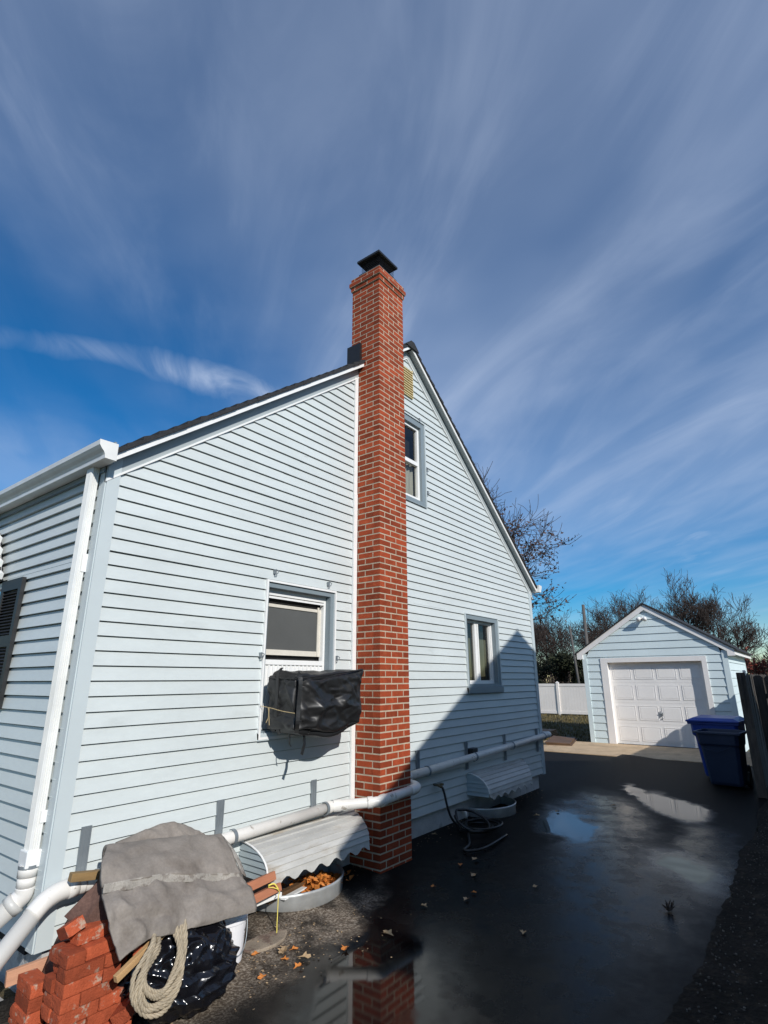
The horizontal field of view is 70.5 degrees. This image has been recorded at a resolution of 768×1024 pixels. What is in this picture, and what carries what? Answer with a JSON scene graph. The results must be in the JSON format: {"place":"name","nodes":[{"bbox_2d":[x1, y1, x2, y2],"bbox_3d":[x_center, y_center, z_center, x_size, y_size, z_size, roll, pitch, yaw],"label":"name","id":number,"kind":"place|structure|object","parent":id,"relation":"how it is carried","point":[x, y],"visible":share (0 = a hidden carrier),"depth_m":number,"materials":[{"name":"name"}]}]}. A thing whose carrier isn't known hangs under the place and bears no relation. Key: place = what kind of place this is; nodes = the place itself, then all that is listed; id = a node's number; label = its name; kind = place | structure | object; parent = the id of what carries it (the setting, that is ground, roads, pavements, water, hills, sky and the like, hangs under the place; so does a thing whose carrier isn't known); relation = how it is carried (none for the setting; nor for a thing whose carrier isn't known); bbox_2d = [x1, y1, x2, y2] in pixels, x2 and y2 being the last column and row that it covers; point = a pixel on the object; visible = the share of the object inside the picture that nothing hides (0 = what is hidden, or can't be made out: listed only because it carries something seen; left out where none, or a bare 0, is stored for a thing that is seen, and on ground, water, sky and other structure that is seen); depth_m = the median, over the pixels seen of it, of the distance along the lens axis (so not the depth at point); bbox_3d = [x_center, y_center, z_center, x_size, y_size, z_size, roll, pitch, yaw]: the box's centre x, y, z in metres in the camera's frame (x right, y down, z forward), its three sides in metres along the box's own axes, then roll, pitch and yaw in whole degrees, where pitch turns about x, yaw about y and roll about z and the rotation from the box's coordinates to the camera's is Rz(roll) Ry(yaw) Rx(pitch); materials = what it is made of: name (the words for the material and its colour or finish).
{"place":"outdoors","nodes":[
{"label":"outdoors","id":0,"kind":"place"},
{"bbox_2d":[73,1018,85,1023],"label":"brick","id":1,"kind":"object","parent":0,"point":[81,1021],"visible":0.32,"depth_m":2.79,"materials":[{"name":"red brick"}]},
{"bbox_2d":[49,998,98,1023],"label":"brick","id":2,"kind":"object","parent":1,"relation":"on","point":[90,1008],"visible":0.76,"depth_m":2.78,"materials":[{"name":"red brick"}]},
{"bbox_2d":[43,991,79,1015],"bbox_3d":[-1.675,2.523,2.824,0.202,0.062,0.096,-13,-21,36],"label":"brick","id":3,"kind":"object","parent":2,"relation":"on","point":[57,1004],"visible":0.72,"depth_m":2.77,"materials":[{"name":"red brick"}]},
{"bbox_2d":[43,971,56,993],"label":"brick","id":4,"kind":"object","parent":3,"relation":"on","point":[49,982],"visible":0.32,"depth_m":2.83,"materials":[{"name":"red brick"}]},
{"bbox_2d":[53,963,58,973],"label":"brick","id":5,"kind":"object","parent":4,"relation":"on","point":[55,967],"visible":0.09,"depth_m":2.88,"materials":[{"name":"red brick"}]},
{"bbox_2d":[79,979,117,1005],"bbox_3d":[-1.546,2.550,2.913,0.096,0.062,0.202,-12,-21,34],"label":"brick","id":6,"kind":"object","parent":2,"relation":"on","point":[96,991],"visible":0.52,"depth_m":2.88,"materials":[{"name":"red brick"}]},
{"bbox_2d":[55,970,102,999],"bbox_3d":[-1.603,2.468,2.858,0.096,0.062,0.202,-12,-21,34],"label":"brick","id":7,"kind":"object","parent":6,"relation":"on","point":[63,992],"visible":0.79,"depth_m":2.81,"materials":[{"name":"red brick"}]},
{"bbox_2d":[56,955,104,984],"bbox_3d":[-1.601,2.407,2.872,0.096,0.062,0.202,-13,-21,35],"label":"brick","id":8,"kind":"object","parent":7,"relation":"on","point":[86,968],"visible":0.82,"depth_m":2.83,"materials":[{"name":"red brick"}]},
{"bbox_2d":[49,940,85,969],"bbox_3d":[-1.678,2.344,2.880,0.202,0.062,0.096,-12,-21,34],"label":"brick","id":9,"kind":"object","parent":8,"relation":"on","point":[66,955],"visible":1,"depth_m":2.85,"materials":[{"name":"red brick"}]},
{"bbox_2d":[101,962,120,982],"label":"brick","id":10,"kind":"object","parent":6,"relation":"on","point":[108,973],"visible":0.34,"depth_m":2.93,"materials":[{"name":"red brick"}]},
{"bbox_2d":[102,950,119,967],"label":"brick","id":11,"kind":"object","parent":10,"relation":"on","point":[110,958],"visible":0.28,"depth_m":2.95,"materials":[{"name":"red brick"}]},
{"bbox_2d":[80,934,114,960],"bbox_3d":[-1.556,2.375,2.982,0.096,0.062,0.202,-12,-20,32],"label":"brick","id":12,"kind":"object","parent":11,"relation":"on","point":[99,946],"visible":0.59,"depth_m":2.94,"materials":[{"name":"red brick"}]},
{"bbox_2d":[69,919,109,945],"bbox_3d":[-1.617,2.318,3.008,0.096,0.062,0.202,-11,-20,31],"label":"brick","id":13,"kind":"object","parent":12,"relation":"on","point":[90,931],"visible":0.77,"depth_m":2.97,"materials":[{"name":"red brick"}]},
{"bbox_2d":[56,915,86,940],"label":"brick","id":14,"kind":"object","parent":13,"relation":"on","point":[69,929],"visible":1,"depth_m":2.92,"materials":[{"name":"red brick"}]},
{"bbox_2d":[120,955,127,964],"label":"brick","id":15,"kind":"object","parent":10,"relation":"on","point":[123,960],"visible":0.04,"depth_m":3.10,"materials":[{"name":"red brick"}]},
{"bbox_2d":[0,683,758,999],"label":"ground","id":16,"kind":"structure","parent":0,"point":[6,993],"depth_m":20.08,"materials":[{"name":"green plant"}]},
{"bbox_2d":[0,250,550,992],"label":"house","id":17,"kind":"structure","parent":16,"relation":"on","point":[174,598],"depth_m":4.99,"materials":[{"name":"white plastic"}]},
{"bbox_2d":[247,871,275,889],"bbox_3d":[-0.974,2.753,4.006,0.055,0.058,0.441,-29,-26,26],"label":"red board","id":18,"kind":"object","parent":17,"relation":"attached to","point":[261,881],"visible":0.52,"depth_m":4.07,"materials":[{"name":"red wood"}]},
{"bbox_2d":[254,882,281,902],"bbox_3d":[-0.932,2.845,4.017,0.060,0.055,0.452,-28,-26,23],"label":"red board","id":19,"kind":"object","parent":17,"relation":"attached to","point":[263,894],"visible":0.52,"depth_m":4.06,"materials":[{"name":"red wood"}]},
{"bbox_2d":[268,883,279,932],"bbox_3d":[-0.823,2.930,3.983,0.088,0.310,0.299,1,-17,-5],"label":"string","id":20,"kind":"object","parent":19,"relation":"hanging from","point":[276,886],"visible":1,"depth_m":4.11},
{"bbox_2d":[256,892,281,905],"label":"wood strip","id":21,"kind":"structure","parent":17,"relation":"attached to","point":[271,898],"depth_m":4.15,"materials":[{"name":"white paint"}]},
{"bbox_2d":[257,579,336,740],"bbox_3d":[-0.864,1.435,5.331,0.169,1.417,0.970,-13,-21,35],"label":"window","id":22,"kind":"structure","parent":17,"relation":"in","point":[299,624],"depth_m":5.42,"materials":[{"name":"white paint"}]},
{"bbox_2d":[257,862,343,911],"bbox_3d":[-0.652,3.268,4.617,0.457,0.242,1.032,-13,-21,35],"label":"window well","id":23,"kind":"object","parent":17,"relation":"attached to","point":[312,899],"depth_m":4.40,"materials":[{"name":"metal"}]},
{"bbox_2d":[264,879,306,903],"bbox_3d":[-0.799,3.123,4.482,0.050,0.050,0.566,-8,-19,23],"label":"wood strip","id":24,"kind":"object","parent":23,"relation":"in","point":[291,888],"visible":0.55,"depth_m":4.52,"materials":[{"name":"brown wood"}]},
{"bbox_2d":[280,886,306,899],"bbox_3d":[-0.737,3.118,4.448,0.050,0.032,0.342,-7,-18,21],"label":"plastic strip","id":25,"kind":"object","parent":23,"relation":"in","point":[299,890],"visible":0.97,"depth_m":4.47,"materials":[{"name":"white paint"}]},
{"bbox_2d":[281,869,353,892],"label":"leaf litter","id":26,"kind":"object","parent":23,"relation":"in","point":[324,879],"visible":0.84,"depth_m":4.76,"materials":[{"name":"orange plant"}]},
{"bbox_2d":[262,668,363,754],"bbox_3d":[-0.610,1.802,4.987,0.508,0.716,0.938,-13,-21,35],"label":"air conditioner","id":27,"kind":"object","parent":17,"relation":"attached to","point":[322,704],"visible":1,"depth_m":4.78,"materials":[{"name":"black plastic"}]},
{"bbox_2d":[404,411,426,507],"bbox_3d":[0.280,-0.762,7.599,0.166,1.301,0.882,-13,-21,35],"label":"window","id":28,"kind":"structure","parent":17,"relation":"in","point":[411,423],"depth_m":7.79,"materials":[{"name":"white plastic"}]},
{"bbox_2d":[463,613,503,693],"bbox_3d":[1.460,2.168,8.315,0.216,1.134,1.100,-13,-21,35],"label":"window","id":29,"kind":"structure","parent":17,"relation":"in","point":[477,679],"depth_m":8.40,"materials":[{"name":"white plastic"}]},
{"bbox_2d":[468,796,515,817],"bbox_3d":[1.581,4.132,7.465,0.417,0.247,0.972,-13,-21,35],"label":"window well","id":30,"kind":"object","parent":17,"relation":"attached to","point":[507,811],"depth_m":7.23,"materials":[{"name":"metal"}]},
{"bbox_2d":[477,461,580,627],"bbox_3d":[2.297,2.866,22.297,9.604,11.415,12.817,-13,-21,35],"label":"broadleaf tree","id":31,"kind":"object","parent":16,"relation":"on","point":[529,549],"visible":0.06,"depth_m":23.31,"materials":[{"name":"brown plant"}]},
{"bbox_2d":[533,620,549,653],"bbox_3d":[10.360,10.274,40.085,4.107,7.522,4.614,0,-17,-1],"label":"bare tree","id":32,"kind":"object","parent":16,"relation":"on","point":[537,633],"visible":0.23,"depth_m":39.49,"materials":[{"name":"grey plant"}]},
{"bbox_2d":[542,729,558,738],"bbox_3d":[5.251,7.275,17.870,0.640,0.173,1.400,-10,-19,28],"label":"plank stack","id":33,"kind":"object","parent":16,"relation":"on","point":[554,732],"visible":0.23,"depth_m":17.92,"materials":[{"name":"brown wood"}]},
{"bbox_2d":[533,620,569,677],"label":"bare tree","id":34,"kind":"object","parent":16,"relation":"on","point":[548,653],"visible":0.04,"depth_m":46.03,"materials":[{"name":"grey plant"}]},
{"bbox_2d":[534,601,581,683],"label":"bare tree","id":35,"kind":"object","parent":16,"relation":"on","point":[559,634],"visible":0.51,"depth_m":41.34,"materials":[{"name":"grey plant"}]},
{"bbox_2d":[537,650,584,683],"bbox_3d":[11.447,11.376,37.113,6.218,3.704,3.191,-13,-21,35],"label":"evergreen bush","id":36,"kind":"object","parent":16,"relation":"on","point":[564,663],"visible":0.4,"depth_m":36.18,"materials":[{"name":"green plant"}]},
{"bbox_2d":[538,682,587,714],"bbox_3d":[9.265,9.873,28.858,11.920,1.700,0.160,-13,-21,35],"label":"vinyl fence","id":37,"kind":"object","parent":16,"relation":"on","point":[558,698],"visible":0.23,"depth_m":28.68,"materials":[{"name":"white plastic"}]},
{"bbox_2d":[537,611,603,678],"bbox_3d":[14.161,10.454,39.709,6.379,6.929,7.204,-13,-21,35],"label":"bare tree","id":38,"kind":"object","parent":16,"relation":"on","point":[592,635],"visible":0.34,"depth_m":39.52,"materials":[{"name":"grey plant"}]},
{"bbox_2d":[569,626,579,683],"bbox_3d":[10.826,8.794,30.573,0.410,4.708,0.148,-13,-21,35],"label":"utility pole","id":39,"kind":"object","parent":16,"relation":"on","point":[575,663],"visible":0.66,"depth_m":30.74,"materials":[{"name":"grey wood"}]},
{"bbox_2d":[582,605,587,644],"bbox_3d":[11.379,8.118,30.340,0.270,5.853,0.217,-13,-21,35],"label":"utility pole","id":40,"kind":"object","parent":16,"relation":"on","point":[585,625],"visible":0.34,"depth_m":30.77,"materials":[{"name":"grey wood"}]},
{"bbox_2d":[567,587,690,647],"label":"bare tree","id":41,"kind":"object","parent":16,"relation":"on","point":[621,611],"visible":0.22,"depth_m":42.53,"materials":[{"name":"brown plant"}]},
{"bbox_2d":[544,740,751,766],"bbox_3d":[6.594,6.273,14.023,5.800,0.212,2.690,-13,-21,35],"label":"concrete apron","id":42,"kind":"object","parent":16,"relation":"on","point":[654,752],"visible":0.33,"depth_m":14.06,"materials":[{"name":"beige concrete"}]},
{"bbox_2d":[545,736,577,745],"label":"plywood sheets","id":43,"kind":"object","parent":42,"relation":"on","point":[560,740],"visible":1,"depth_m":15.83,"materials":[{"name":"brown wood"}]},
{"bbox_2d":[536,644,767,683],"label":"distant scrub","id":44,"kind":"object","parent":16,"relation":"on","point":[554,679],"visible":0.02,"depth_m":58.83,"materials":[{"name":"green plant"}]},
{"bbox_2d":[655,567,749,646],"bbox_3d":[22.083,8.726,38.617,6.913,9.533,6.808,-13,-21,35],"label":"bare tree","id":45,"kind":"object","parent":16,"relation":"on","point":[683,602],"visible":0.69,"depth_m":37.68,"materials":[{"name":"brown plant"}]},
{"bbox_2d":[662,799,767,1023],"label":"soil strip","id":46,"kind":"object","parent":16,"relation":"on","point":[747,979],"visible":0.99,"depth_m":3.60,"materials":[{"name":"black soil"}]},
{"bbox_2d":[753,675,767,752],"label":"wooden gate fence","id":47,"kind":"object","parent":46,"relation":"on","point":[762,696],"visible":1,"depth_m":9.36,"materials":[{"name":"brown wood"}]},
{"bbox_2d":[664,583,767,655],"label":"bare tree","id":48,"kind":"object","parent":16,"relation":"on","point":[751,632],"visible":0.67,"depth_m":36.91,"materials":[{"name":"brown plant"}]},
{"bbox_2d":[739,645,767,675],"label":"russet shrub","id":49,"kind":"object","parent":16,"relation":"on","point":[752,668],"visible":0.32,"depth_m":30.64,"materials":[{"name":"brown plant"}]},
{"bbox_2d":[0,754,767,1023],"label":"driveway","id":50,"kind":"structure","parent":0,"point":[606,937],"depth_m":4.24,"materials":[{"name":"black asphalt"}]},
{"bbox_2d":[8,1017,43,1023],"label":"brick","id":51,"kind":"object","parent":50,"relation":"on","point":[10,1021],"visible":0.21,"depth_m":2.90,"materials":[{"name":"red brick"}]},
{"bbox_2d":[9,1002,43,1023],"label":"brick","id":52,"kind":"object","parent":51,"relation":"on","point":[17,1014],"visible":0.61,"depth_m":2.87,"materials":[{"name":"red brick"}]},
{"bbox_2d":[15,989,43,1014],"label":"brick","id":53,"kind":"object","parent":52,"relation":"on","point":[27,1006],"visible":0.56,"depth_m":2.88,"materials":[{"name":"red brick"}]},
{"bbox_2d":[16,968,44,999],"bbox_3d":[-1.908,2.566,2.960,0.202,0.062,0.096,-14,-22,38],"label":"brick","id":54,"kind":"object","parent":53,"relation":"on","point":[30,984],"visible":0.84,"depth_m":2.93,"materials":[{"name":"red brick"}]},
{"bbox_2d":[109,1019,131,1023],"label":"brick","id":55,"kind":"object","parent":50,"relation":"on","point":[127,1022],"visible":0.13,"depth_m":2.89,"materials":[{"name":"red brick"}]},
{"bbox_2d":[110,997,134,1023],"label":"brick","id":56,"kind":"object","parent":55,"relation":"on","point":[124,1012],"visible":0.54,"depth_m":2.86,"materials":[{"name":"red brick"}]},
{"bbox_2d":[42,880,225,973],"bbox_3d":[-1.490,2.569,3.378,0.504,0.658,1.037,-13,-21,35],"label":"brown canvas","id":57,"kind":"object","parent":50,"relation":"on","point":[89,906],"visible":0.06,"depth_m":3.09,"materials":[{"name":"brown fabric"}]},
{"bbox_2d":[4,956,47,987],"bbox_3d":[-1.909,2.644,3.216,0.552,0.075,0.030,12,-21,-43],"label":"pink board","id":58,"kind":"object","parent":57,"relation":"on","point":[11,977],"visible":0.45,"depth_m":3.07,"materials":[{"name":"pink wood"}]},
{"bbox_2d":[68,869,99,882],"bbox_3d":[-1.768,2.244,3.367,0.050,0.046,0.334,-15,-30,40],"label":"olive board","id":59,"kind":"object","parent":57,"relation":"on","point":[81,876],"visible":0.53,"depth_m":3.29,"materials":[{"name":"beige wood"}]},
{"bbox_2d":[100,821,256,960],"bbox_3d":[-1.379,2.338,3.484,0.768,0.483,1.079,-13,-21,35],"label":"folded tarp","id":60,"kind":"object","parent":57,"relation":"on","point":[163,879],"visible":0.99,"depth_m":3.33,"materials":[{"name":"grey fabric"}]},
{"bbox_2d":[129,919,187,1019],"bbox_3d":[-1.218,2.478,2.993,0.430,0.398,0.237,-60,-61,70],"label":"rope","id":61,"kind":"object","parent":60,"relation":"hanging from","point":[164,997],"visible":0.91,"depth_m":2.87,"materials":[{"name":"beige fabric"}]},
{"bbox_2d":[118,921,239,1023],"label":"trash bag","id":62,"kind":"object","parent":50,"relation":"on","point":[210,965],"visible":0.52,"depth_m":3.08,"materials":[{"name":"black plastic"}]},
{"bbox_2d":[133,943,145,955],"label":"brick","id":63,"kind":"object","parent":62,"relation":"on","point":[136,950],"visible":0.09,"depth_m":3.02,"materials":[{"name":"red brick"}]},
{"bbox_2d":[113,936,164,982],"bbox_3d":[-1.323,2.414,2.975,0.030,0.036,0.335,-9,1,27],"label":"tan board","id":64,"kind":"object","parent":63,"relation":"on","point":[121,973],"visible":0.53,"depth_m":2.90,"materials":[{"name":"beige wood"}]},
{"bbox_2d":[221,914,247,962],"bbox_3d":[-1.074,2.793,3.660,0.310,0.380,0.310,-13,-21,35],"label":"bucket","id":65,"kind":"object","parent":50,"relation":"on","point":[236,925],"visible":0.27,"depth_m":3.58,"materials":[{"name":"white plastic"}]},
{"bbox_2d":[243,929,286,953],"bbox_3d":[-0.837,3.063,3.868,0.200,0.035,0.397,-13,-21,35],"label":"flat stone","id":66,"kind":"object","parent":50,"relation":"on","point":[270,940],"visible":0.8,"depth_m":3.85,"materials":[{"name":"beige stone"}]},
{"bbox_2d":[298,952,310,957],"bbox_3d":[-0.534,2.994,3.668,0.079,0.023,0.076,7,-18,-22],"label":"fallen leaf","id":67,"kind":"object","parent":50,"relation":"on","point":[305,955],"visible":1,"depth_m":3.68,"materials":[{"name":"beige plant"}]},
{"bbox_2d":[171,791,555,1023],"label":"leaf crumbs","id":68,"kind":"object","parent":50,"relation":"on","point":[306,942],"visible":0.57,"depth_m":3.71,"materials":[{"name":"brown plant"}]},
{"bbox_2d":[383,929,393,935],"bbox_3d":[0.020,3.098,4.010,0.083,0.024,0.086,5,-18,-16],"label":"fallen leaf","id":69,"kind":"object","parent":50,"relation":"on","point":[388,931],"visible":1,"depth_m":4.01,"materials":[{"name":"beige plant"}]},
{"bbox_2d":[442,787,507,851],"bbox_3d":[1.043,3.569,6.449,0.661,0.528,1.107,-13,-21,35],"label":"garden hose","id":70,"kind":"object","parent":50,"relation":"on","point":[464,827],"visible":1,"depth_m":6.50,"materials":[{"name":"black rubber"}]},
{"bbox_2d":[662,900,674,911],"bbox_3d":[2.315,3.190,4.407,0.106,0.079,0.083,0,-17,-1],"label":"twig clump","id":71,"kind":"object","parent":50,"relation":"on","point":[668,908],"visible":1,"depth_m":4.40,"materials":[{"name":"black plant"}]},
{"bbox_2d":[685,715,751,775],"bbox_3d":[6.392,4.451,10.294,0.889,1.100,0.946,-15,-22,39],"label":"recycling bin","id":72,"kind":"object","parent":50,"relation":"on","point":[716,722],"visible":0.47,"depth_m":10.18,"materials":[{"name":"blue plastic"}]},
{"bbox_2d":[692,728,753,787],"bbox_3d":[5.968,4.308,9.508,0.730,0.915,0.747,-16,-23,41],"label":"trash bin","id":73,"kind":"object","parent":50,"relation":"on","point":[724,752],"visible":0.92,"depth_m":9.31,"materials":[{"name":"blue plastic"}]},
{"bbox_2d":[736,670,767,798],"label":"wooden fence","id":74,"kind":"object","parent":50,"relation":"on","point":[754,728],"visible":0.85,"depth_m":9.08,"materials":[{"name":"brown wood"}]},
{"bbox_2d":[0,0,767,682],"label":"sky","id":75,"kind":"structure","parent":0,"point":[568,199],"materials":[{"name":"blue"}]},
{"bbox_2d":[541,713,590,743],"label":"lawn grass","id":76,"kind":"structure","parent":0,"point":[548,718],"depth_m":22.18,"materials":[{"name":"green plant"}]},
{"bbox_2d":[574,603,752,751],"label":"garage","id":77,"kind":"structure","parent":0,"point":[654,676],"depth_m":15.49,"materials":[{"name":"white"}]},
{"bbox_2d":[608,661,709,748],"bbox_3d":[7.747,5.387,15.314,2.490,2.255,0.088,-13,-21,35],"label":"garage door","id":78,"kind":"structure","parent":77,"relation":"in","point":[653,701],"depth_m":15.32,"materials":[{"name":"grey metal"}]},
{"bbox_2d":[686,805,767,1023],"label":"gravel","id":79,"kind":"structure","parent":0,"point":[719,990],"depth_m":3.76,"materials":[{"name":"grey gravel"}]},
{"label":"brick","id":80,"kind":"object","parent":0,"visible":0},
{"bbox_2d":[85,1001,121,1023],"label":"brick","id":81,"kind":"object","parent":80,"relation":"on","point":[102,1016],"visible":0.41,"depth_m":2.87,"materials":[{"name":"red brick"}]},
{"bbox_2d":[97,986,124,1010],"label":"brick","id":82,"kind":"object","parent":81,"relation":"on","point":[109,999],"visible":0.44,"depth_m":2.92,"materials":[{"name":"red brick"}]},
{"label":"brick","id":83,"kind":"object","parent":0,"visible":0},
{"bbox_2d":[41,1002,52,1022],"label":"brick","id":84,"kind":"object","parent":83,"relation":"on","point":[46,1010],"visible":0.28,"depth_m":2.79,"materials":[{"name":"red brick"}]}
]}

